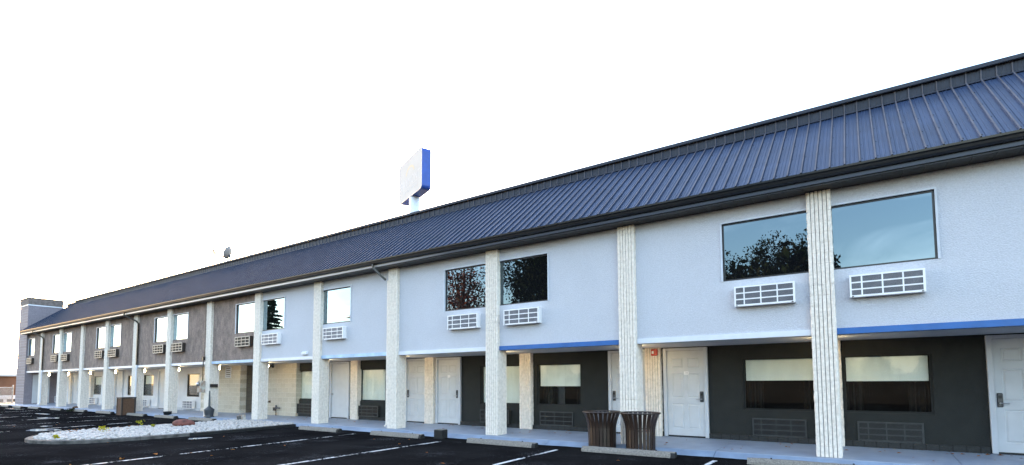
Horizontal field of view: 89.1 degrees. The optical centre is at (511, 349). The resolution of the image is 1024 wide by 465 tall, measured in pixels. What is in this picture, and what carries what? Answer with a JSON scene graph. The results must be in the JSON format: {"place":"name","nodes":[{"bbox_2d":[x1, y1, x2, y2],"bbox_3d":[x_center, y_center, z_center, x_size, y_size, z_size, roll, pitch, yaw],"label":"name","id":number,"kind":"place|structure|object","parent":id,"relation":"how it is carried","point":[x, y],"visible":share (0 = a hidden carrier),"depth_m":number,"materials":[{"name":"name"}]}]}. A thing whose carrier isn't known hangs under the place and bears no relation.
{"place":"outdoors","nodes":[
{"label":"outdoors","id":0,"kind":"place"},
{"bbox_2d":[0,405,750,464],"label":"car park","id":1,"kind":"structure","parent":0,"point":[356,447],"depth_m":11.70,"materials":[{"name":"black asphalt"}]},
{"bbox_2d":[26,429,59,430],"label":"puddle","id":2,"kind":"object","parent":1,"relation":"on","point":[42,429],"visible":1,"depth_m":17.36,"materials":[{"name":"liquid"}]},
{"bbox_2d":[72,409,87,411],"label":"wheel stop","id":3,"kind":"object","parent":1,"relation":"on","point":[79,410],"visible":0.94,"depth_m":28.89,"materials":[{"name":"concrete"}]},
{"bbox_2d":[95,410,114,413],"bbox_3d":[-21.287,3.292,27.198,2.026,0.132,0.196,-3,-4,34],"label":"wheel stop","id":4,"kind":"object","parent":1,"relation":"on","point":[107,412],"visible":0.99,"depth_m":26.93,"materials":[{"name":"concrete"}]},
{"bbox_2d":[116,397,136,414],"bbox_3d":[-19.157,2.824,25.821,0.640,0.870,0.640,-3,-5,34],"label":"aggregate bin","id":5,"kind":"object","parent":1,"relation":"on","point":[125,405],"visible":0.82,"depth_m":25.64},
{"bbox_2d":[126,413,147,415],"bbox_3d":[-18.021,3.134,24.978,2.031,0.132,0.195,-3,-5,35],"label":"wheel stop","id":6,"kind":"object","parent":1,"relation":"on","point":[136,414],"visible":0.99,"depth_m":24.83,"materials":[{"name":"concrete"}]},
{"bbox_2d":[25,419,295,443],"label":"gravel island","id":7,"kind":"structure","parent":1,"relation":"on","point":[119,434],"depth_m":15.18,"materials":[{"name":"white gravel"}]},
{"bbox_2d":[172,419,194,425],"bbox_3d":[-10.926,2.442,17.278,0.753,0.232,0.500,-1,-4,6],"label":"boulder","id":8,"kind":"object","parent":7,"relation":"on","point":[181,422],"visible":0.83,"depth_m":17.12,"materials":[{"name":"red stone"}]},
{"bbox_2d":[236,415,245,419],"bbox_3d":[-10.607,2.690,20.368,0.280,0.200,0.208,-13,-8,22],"label":"well light","id":9,"kind":"object","parent":7,"relation":"on","point":[241,417],"visible":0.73,"depth_m":20.28,"materials":[{"name":"grey metal"}]},
{"bbox_2d":[154,414,178,418],"bbox_3d":[-15.520,3.016,23.325,2.031,0.132,0.195,-3,-5,34],"label":"wheel stop","id":10,"kind":"object","parent":1,"relation":"on","point":[167,416],"visible":1,"depth_m":23.14,"materials":[{"name":"concrete"}]},
{"bbox_2d":[188,417,216,420],"bbox_3d":[-12.795,2.884,21.472,2.026,0.132,0.196,-3,-4,34],"label":"wheel stop","id":11,"kind":"object","parent":1,"relation":"on","point":[201,419],"visible":0.96,"depth_m":21.34,"materials":[{"name":"concrete"}]},
{"bbox_2d":[97,436,332,463],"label":"parking line","id":12,"kind":"object","parent":1,"relation":"on","point":[201,451],"visible":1,"depth_m":11.37,"materials":[{"name":"grey paint"}]},
{"bbox_2d":[299,426,341,431],"bbox_3d":[-6.135,2.538,16.604,2.031,0.132,0.195,-3,-5,34],"label":"wheel stop","id":13,"kind":"object","parent":1,"relation":"on","point":[325,429],"visible":1,"depth_m":16.46,"materials":[{"name":"concrete"}]},
{"bbox_2d":[282,442,434,464],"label":"parking line","id":14,"kind":"object","parent":1,"relation":"on","point":[347,455],"visible":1,"depth_m":10.80,"materials":[{"name":"grey paint"}]},
{"bbox_2d":[370,431,424,438],"bbox_3d":[-3.262,2.402,14.699,2.031,0.132,0.195,-3,-5,34],"label":"wheel stop","id":15,"kind":"object","parent":1,"relation":"on","point":[399,434],"visible":1,"depth_m":14.57,"materials":[{"name":"concrete"}]},
{"bbox_2d":[434,429,447,438],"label":"marker block","id":16,"kind":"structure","parent":1,"relation":"on","point":[440,433],"depth_m":14.02,"materials":[{"name":"concrete"}]},
{"bbox_2d":[8,404,906,464],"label":"kerb apron","id":17,"kind":"object","parent":1,"relation":"on","point":[678,451],"visible":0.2,"depth_m":12.30,"materials":[{"name":"grey concrete"}]},
{"bbox_2d":[163,411,171,414],"bbox_3d":[-16.082,2.988,24.280,0.374,0.156,0.374,-3,-5,34],"label":"tub","id":18,"kind":"object","parent":17,"relation":"on","point":[167,412],"visible":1,"depth_m":24.18,"materials":[{"name":"black plastic"}]},
{"bbox_2d":[466,438,537,447],"bbox_3d":[-0.265,2.252,12.588,2.026,0.132,0.196,-3,-5,35],"label":"wheel stop","id":19,"kind":"object","parent":1,"relation":"on","point":[504,442],"visible":1,"depth_m":12.47,"materials":[{"name":"concrete"}]},
{"bbox_2d":[493,450,555,464],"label":"parking line","id":20,"kind":"object","parent":1,"relation":"on","point":[521,458],"visible":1,"depth_m":10.14,"materials":[{"name":"grey paint"}]},
{"bbox_2d":[582,410,620,447],"bbox_3d":[2.012,1.802,11.631,0.868,0.827,0.868,-2,-4,28],"label":"litter bin","id":21,"kind":"object","parent":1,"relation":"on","point":[601,424],"visible":0.84,"depth_m":11.37,"materials":[{"name":"brown metal"}]},
{"bbox_2d":[581,446,676,457],"bbox_3d":[2.398,2.128,10.850,2.031,0.132,0.195,-3,-4,34],"label":"wheel stop","id":22,"kind":"object","parent":1,"relation":"on","point":[640,452],"visible":1,"depth_m":10.73,"materials":[{"name":"concrete"}]},
{"bbox_2d":[747,457,854,464],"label":"wheel stop","id":23,"kind":"object","parent":1,"relation":"on","point":[761,461],"visible":1,"depth_m":9.18,"materials":[{"name":"concrete"}]},
{"bbox_2d":[0,0,1023,367],"label":"sky","id":24,"kind":"structure","parent":0,"point":[139,139],"materials":[{"name":"white"}]},
{"bbox_2d":[19,403,1023,464],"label":"walkway","id":25,"kind":"structure","parent":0,"point":[894,456],"depth_m":11.44,"materials":[{"name":"grey concrete"}]},
{"bbox_2d":[204,391,214,416],"bbox_3d":[-12.941,2.341,22.236,0.410,1.115,0.410,-3,-5,34],"label":"cigarette urn","id":26,"kind":"object","parent":25,"relation":"on","point":[209,411],"visible":1,"depth_m":22.10,"materials":[{"name":"plastic"}]},
{"bbox_2d":[619,411,660,449],"bbox_3d":[2.748,1.766,11.131,0.868,0.827,0.868,-1,-4,14],"label":"litter bin","id":27,"kind":"object","parent":25,"relation":"on","point":[632,422],"visible":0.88,"depth_m":10.87,"materials":[{"name":"brown metal"}]},
{"label":"dry ground","id":28,"kind":"structure","parent":0,"visible":0},
{"bbox_2d":[0,385,13,403],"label":"chain link fence","id":29,"kind":"object","parent":28,"relation":"on","point":[12,391],"visible":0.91,"depth_m":39.55,"materials":[{"name":"metal"}]},
{"bbox_2d":[0,395,14,402],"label":"white barrier","id":30,"kind":"object","parent":28,"relation":"on","point":[6,397],"visible":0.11,"depth_m":45.54,"materials":[{"name":"plastic"}]},
{"label":"ground","id":31,"kind":"structure","parent":0,"visible":0},
{"bbox_2d":[0,368,16,394],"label":"building","id":32,"kind":"structure","parent":31,"relation":"on","point":[7,377],"depth_m":60.51,"materials":[{"name":"brick"}]},
{"bbox_2d":[399,147,430,212],"bbox_3d":[-7.568,-5.353,40.060,0.800,19.150,4.600,2,-4,-33],"label":"pole sign","id":33,"kind":"object","parent":31,"relation":"on","point":[415,177],"visible":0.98,"depth_m":39.78,"materials":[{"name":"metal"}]},
{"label":"walkway bed","id":34,"kind":"structure","parent":0,"visible":0},
{"bbox_2d":[15,52,1023,457],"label":"motel building","id":35,"kind":"structure","parent":34,"relation":"on","point":[617,270],"depth_m":12.24,"materials":[{"name":"white paint"}]},
{"bbox_2d":[26,358,33,363],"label":"air conditioner","id":36,"kind":"object","parent":35,"relation":"attached to","point":[29,360],"visible":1,"depth_m":36.94,"materials":[{"name":"beige plastic"}]},
{"bbox_2d":[28,338,34,355],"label":"window","id":37,"kind":"structure","parent":35,"relation":"in","point":[31,349],"depth_m":37.50,"materials":[{"name":"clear glass"}]},
{"bbox_2d":[32,374,49,402],"bbox_3d":[-34.690,2.934,38.346,0.040,2.110,1.010,-3,-5,34],"label":"side door","id":38,"kind":"structure","parent":35,"relation":"in","point":[35,376],"depth_m":38.09,"materials":[{"name":"white paint"}]},
{"bbox_2d":[50,355,57,361],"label":"air conditioner","id":39,"kind":"object","parent":35,"relation":"attached to","point":[53,358],"visible":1,"depth_m":34.06,"materials":[{"name":"beige plastic"}]},
{"bbox_2d":[52,334,59,352],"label":"window","id":40,"kind":"structure","parent":35,"relation":"in","point":[56,337],"depth_m":34.56,"materials":[{"name":"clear glass"}]},
{"bbox_2d":[60,354,69,360],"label":"air conditioner","id":41,"kind":"object","parent":35,"relation":"attached to","point":[65,357],"visible":1,"depth_m":32.83,"materials":[{"name":"beige plastic"}]},
{"bbox_2d":[63,332,71,351],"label":"window","id":42,"kind":"structure","parent":35,"relation":"in","point":[68,336],"depth_m":33.29,"materials":[{"name":"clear glass"}]},
{"bbox_2d":[71,373,78,403],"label":"door","id":43,"kind":"structure","parent":35,"relation":"in","point":[75,375],"depth_m":36.77,"materials":[{"name":"white paint"}]},
{"bbox_2d":[88,397,97,403],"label":"air conditioner","id":44,"kind":"object","parent":35,"relation":"attached to","point":[93,400],"visible":1,"depth_m":34.31,"materials":[{"name":"white plastic"}]},
{"bbox_2d":[94,376,101,394],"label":"window","id":45,"kind":"structure","parent":35,"relation":"in","point":[97,386],"depth_m":34.97,"materials":[{"name":"grey glass"}]},
{"bbox_2d":[94,351,103,357],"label":"air conditioner","id":46,"kind":"object","parent":35,"relation":"attached to","point":[98,354],"visible":1,"depth_m":29.69,"materials":[{"name":"beige plastic"}]},
{"bbox_2d":[96,326,104,348],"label":"window","id":47,"kind":"structure","parent":35,"relation":"in","point":[100,340],"depth_m":30.19,"materials":[{"name":"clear glass"}]},
{"bbox_2d":[107,349,118,356],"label":"air conditioner","id":48,"kind":"object","parent":35,"relation":"attached to","point":[113,353],"visible":1,"depth_m":28.53,"materials":[{"name":"beige plastic"}]},
{"bbox_2d":[110,323,121,346],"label":"window","id":49,"kind":"structure","parent":35,"relation":"in","point":[115,329],"depth_m":28.95,"materials":[{"name":"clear glass"}]},
{"bbox_2d":[114,371,123,405],"bbox_3d":[-24.458,2.467,32.378,1.080,2.210,0.110,-3,-5,34],"label":"door","id":50,"kind":"structure","parent":35,"relation":"in","point":[119,381],"depth_m":32.46,"materials":[{"name":"white paint"}]},
{"bbox_2d":[128,375,150,394],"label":"window","id":51,"kind":"structure","parent":35,"relation":"in","point":[147,386],"depth_m":30.99,"materials":[{"name":"black glass"}]},
{"bbox_2d":[143,399,149,406],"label":"air conditioner","id":52,"kind":"object","parent":35,"relation":"attached to","point":[146,402],"visible":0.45,"depth_m":29.77,"materials":[{"name":"white plastic"}]},
{"bbox_2d":[143,375,153,395],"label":"window","id":53,"kind":"structure","parent":35,"relation":"in","point":[149,378],"depth_m":30.44,"materials":[{"name":"black glass"}]},
{"bbox_2d":[152,344,165,353],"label":"air conditioner","id":54,"kind":"object","parent":35,"relation":"attached to","point":[157,349],"visible":0.99,"depth_m":25.35,"materials":[{"name":"beige plastic"}]},
{"bbox_2d":[154,316,166,341],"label":"window","id":55,"kind":"structure","parent":35,"relation":"in","point":[161,323],"depth_m":25.81,"materials":[{"name":"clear glass"}]},
{"bbox_2d":[157,369,164,408],"bbox_3d":[-19.501,2.226,29.007,1.080,2.210,0.110,-3,-5,34],"label":"door","id":56,"kind":"structure","parent":35,"relation":"in","point":[161,374],"depth_m":29.14,"materials":[{"name":"white paint"}]},
{"bbox_2d":[171,343,185,351],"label":"air conditioner","id":57,"kind":"object","parent":35,"relation":"attached to","point":[177,347],"visible":1,"depth_m":24.24,"materials":[{"name":"beige plastic"}]},
{"bbox_2d":[173,312,188,340],"bbox_3d":[-15.687,-1.054,24.601,1.682,1.247,0.086,-3,-5,34],"label":"window","id":58,"kind":"structure","parent":35,"relation":"in","point":[181,321],"depth_m":24.60,"materials":[{"name":"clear glass"}]},
{"bbox_2d":[182,400,194,408],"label":"air conditioner","id":59,"kind":"object","parent":35,"relation":"attached to","point":[186,404],"visible":1,"depth_m":26.87,"materials":[{"name":"white plastic"}]},
{"bbox_2d":[187,374,199,396],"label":"window","id":60,"kind":"structure","parent":35,"relation":"in","point":[192,378],"depth_m":27.51,"materials":[{"name":"beige glass"}]},
{"bbox_2d":[196,303,206,391],"bbox_3d":[-13.590,-0.085,22.762,0.290,3.950,0.312,-3,-5,34],"label":"electric meter","id":61,"kind":"object","parent":35,"relation":"attached to","point":[201,386],"visible":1,"depth_m":22.66,"materials":[{"name":"grey metal"}]},
{"bbox_2d":[212,246,231,259],"bbox_3d":[-15.777,-4.766,28.403,1.312,1.726,0.630,-3,-5,34],"label":"satellite dish","id":62,"kind":"object","parent":35,"relation":"on","point":[227,252],"visible":0.98,"depth_m":28.14,"materials":[{"name":"metal"}]},
{"bbox_2d":[225,367,230,377],"bbox_3d":[-13.571,1.105,24.868,0.500,0.530,0.030,-3,-5,34],"label":"louvre vent","id":63,"kind":"object","parent":35,"relation":"attached to","point":[227,372],"visible":1,"depth_m":24.88,"materials":[{"name":"grey plastic"}]},
{"bbox_2d":[235,336,252,346],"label":"air conditioner","id":64,"kind":"object","parent":35,"relation":"attached to","point":[243,341],"visible":1,"depth_m":21.05,"materials":[{"name":"beige plastic"}]},
{"bbox_2d":[235,301,254,333],"bbox_3d":[-10.837,-1.289,21.302,1.730,1.247,0.086,-3,-5,34],"label":"window","id":65,"kind":"structure","parent":35,"relation":"in","point":[245,312],"depth_m":21.44,"materials":[{"name":"white glass"}]},
{"bbox_2d":[261,333,280,344],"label":"air conditioner","id":66,"kind":"object","parent":35,"relation":"attached to","point":[271,339],"visible":1,"depth_m":19.94,"materials":[{"name":"white plastic"}]},
{"bbox_2d":[262,296,285,330],"bbox_3d":[-9.309,-1.363,20.263,1.682,1.247,0.086,-3,-5,34],"label":"window","id":67,"kind":"structure","parent":35,"relation":"in","point":[274,309],"depth_m":20.25,"materials":[{"name":"white glass"}]},
{"bbox_2d":[297,404,310,413],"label":"air conditioner","id":68,"kind":"object","parent":35,"relation":"attached to","point":[303,408],"visible":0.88,"depth_m":21.46,"materials":[{"name":"grey paint"}]},
{"bbox_2d":[300,370,311,399],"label":"window","id":69,"kind":"structure","parent":35,"relation":"in","point":[306,375],"depth_m":21.76,"materials":[{"name":"glass"}]},
{"bbox_2d":[323,326,346,339],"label":"air conditioner","id":70,"kind":"object","parent":35,"relation":"attached to","point":[332,333],"visible":1,"depth_m":17.78,"materials":[{"name":"white plastic"}]},
{"bbox_2d":[323,285,351,323],"bbox_3d":[-6.119,-1.518,18.094,1.682,1.247,0.086,-3,-5,34],"label":"window","id":71,"kind":"structure","parent":35,"relation":"in","point":[337,302],"depth_m":18.07,"materials":[{"name":"white glass"}]},
{"bbox_2d":[329,362,350,418],"bbox_3d":[-6.744,1.608,20.331,1.180,2.210,0.112,-3,-5,34],"label":"door","id":72,"kind":"structure","parent":35,"relation":"in","point":[339,384],"depth_m":20.35,"materials":[{"name":"white paint"}]},
{"bbox_2d":[358,405,379,416],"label":"air conditioner","id":73,"kind":"object","parent":35,"relation":"attached to","point":[368,411],"visible":1,"depth_m":19.22,"materials":[{"name":"grey paint"}]},
{"bbox_2d":[361,368,385,400],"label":"window","id":74,"kind":"structure","parent":35,"relation":"in","point":[372,380],"depth_m":19.47,"materials":[{"name":"glass"}]},
{"bbox_2d":[406,358,424,422],"bbox_3d":[-3.323,1.442,18.006,1.080,2.210,0.110,-3,-5,34],"label":"door","id":75,"kind":"structure","parent":35,"relation":"in","point":[415,368],"depth_m":18.05,"materials":[{"name":"white paint"}]},
{"bbox_2d":[435,357,460,424],"bbox_3d":[-2.112,1.383,17.182,1.080,2.210,0.110,-3,-5,34],"label":"door","id":76,"kind":"structure","parent":35,"relation":"in","point":[447,372],"depth_m":17.20,"materials":[{"name":"white paint"}]},
{"bbox_2d":[447,313,480,329],"bbox_3d":[-1.362,-0.770,14.677,1.090,0.405,0.164,-3,-5,34],"label":"air conditioner","id":77,"kind":"object","parent":35,"relation":"attached to","point":[464,321],"visible":1,"depth_m":14.57,"materials":[{"name":"white plastic"}]},
{"bbox_2d":[443,262,485,311],"bbox_3d":[-1.269,-1.753,14.795,1.730,1.247,0.086,-3,-5,34],"label":"window","id":78,"kind":"structure","parent":35,"relation":"in","point":[466,286],"depth_m":14.87,"materials":[{"name":"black glass"}]},
{"bbox_2d":[480,409,511,423],"bbox_3d":[-0.507,2.073,15.988,1.090,0.405,0.164,-3,-5,34],"label":"air conditioner","id":79,"kind":"object","parent":35,"relation":"attached to","point":[483,416],"visible":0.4,"depth_m":16.11,"materials":[{"name":"grey paint"}]},
{"bbox_2d":[481,365,556,404],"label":"window","id":80,"kind":"structure","parent":35,"relation":"in","point":[512,371],"depth_m":15.98,"materials":[{"name":"glass"}]},
{"bbox_2d":[503,307,541,325],"bbox_3d":[0.266,-0.849,13.570,1.090,0.405,0.164,-3,-5,34],"label":"air conditioner","id":81,"kind":"object","parent":35,"relation":"attached to","point":[530,315],"visible":1,"depth_m":13.47,"materials":[{"name":"white metal"}]},
{"bbox_2d":[499,252,548,305],"bbox_3d":[0.259,-1.827,13.756,1.682,1.247,0.086,-3,-5,34],"label":"window","id":82,"kind":"structure","parent":35,"relation":"in","point":[526,279],"depth_m":13.73,"materials":[{"name":"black glass"}]},
{"bbox_2d":[540,411,573,426],"bbox_3d":[1.302,1.995,14.915,1.090,0.405,0.164,-3,-5,34],"label":"air conditioner","id":83,"kind":"object","parent":35,"relation":"on","point":[549,418],"visible":1,"depth_m":14.84,"materials":[{"name":"grey paint"}]},
{"bbox_2d":[537,363,580,405],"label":"window","id":84,"kind":"structure","parent":35,"relation":"in","point":[566,376],"depth_m":15.21,"materials":[{"name":"glass"}]},
{"bbox_2d":[608,349,645,433],"bbox_3d":[3.048,1.133,13.673,1.080,2.210,0.110,-3,-5,34],"label":"door","id":85,"kind":"structure","parent":35,"relation":"in","point":[613,356],"depth_m":13.89,"materials":[{"name":"white paint"}]},
{"bbox_2d":[651,349,657,355],"bbox_3d":[3.598,0.086,13.169,0.170,0.170,0.069,-3,-5,34],"label":"fire alarm","id":86,"kind":"object","parent":35,"relation":"attached to","point":[654,352],"visible":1,"depth_m":13.14,"materials":[{"name":"red plastic"}]},
{"bbox_2d":[663,347,709,437],"bbox_3d":[4.283,1.073,12.833,1.080,2.210,0.110,-3,-5,34],"label":"door","id":87,"kind":"structure","parent":35,"relation":"in","point":[685,373],"depth_m":12.84,"materials":[{"name":"white paint"}]},
{"bbox_2d":[720,209,808,281],"bbox_3d":[5.110,-2.062,10.458,1.730,1.247,0.086,-3,-5,34],"label":"window","id":88,"kind":"structure","parent":35,"relation":"in","point":[775,245],"depth_m":10.49,"materials":[{"name":"black glass"}]},
{"bbox_2d":[734,281,795,307],"bbox_3d":[5.016,-1.080,10.339,1.090,0.405,0.164,-3,-5,34],"label":"air conditioner","id":89,"kind":"object","parent":35,"relation":"attached to","point":[767,294],"visible":1,"depth_m":10.27,"materials":[{"name":"white metal"}]},
{"bbox_2d":[742,357,814,411],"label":"window","id":90,"kind":"structure","parent":35,"relation":"in","point":[778,383],"depth_m":12.14,"materials":[{"name":"glass"}]},
{"bbox_2d":[752,418,806,437],"bbox_3d":[6.020,1.766,11.707,1.090,0.405,0.164,-3,-5,34],"label":"air conditioner","id":91,"kind":"object","parent":35,"relation":"in","point":[791,428],"visible":1,"depth_m":11.64,"materials":[{"name":"grey paint"}]},
{"bbox_2d":[831,187,940,269],"bbox_3d":[6.638,-2.137,9.419,1.682,1.247,0.086,-3,-5,34],"label":"window","id":92,"kind":"structure","parent":35,"relation":"in","point":[901,228],"depth_m":9.37,"materials":[{"name":"blue glass"}]},
{"bbox_2d":[849,268,925,297],"bbox_3d":[6.644,-1.159,9.232,1.090,0.405,0.164,-3,-5,34],"label":"air conditioner","id":93,"kind":"object","parent":35,"relation":"attached to","point":[901,282],"visible":1,"depth_m":9.16,"materials":[{"name":"white metal"}]},
{"bbox_2d":[842,353,934,413],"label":"window","id":94,"kind":"structure","parent":35,"relation":"in","point":[886,383],"depth_m":10.88,"materials":[{"name":"glass"}]},
{"bbox_2d":[857,421,924,443],"bbox_3d":[7.684,1.686,10.575,1.090,0.405,0.164,-3,-5,34],"label":"air conditioner","id":95,"kind":"object","parent":35,"relation":"on","point":[899,432],"visible":1,"depth_m":10.50,"materials":[{"name":"grey paint"}]},
{"bbox_2d":[984,334,1023,455],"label":"door","id":96,"kind":"structure","parent":35,"relation":"in","point":[1004,357],"depth_m":9.57,"materials":[{"name":"white paint"}]}
]}

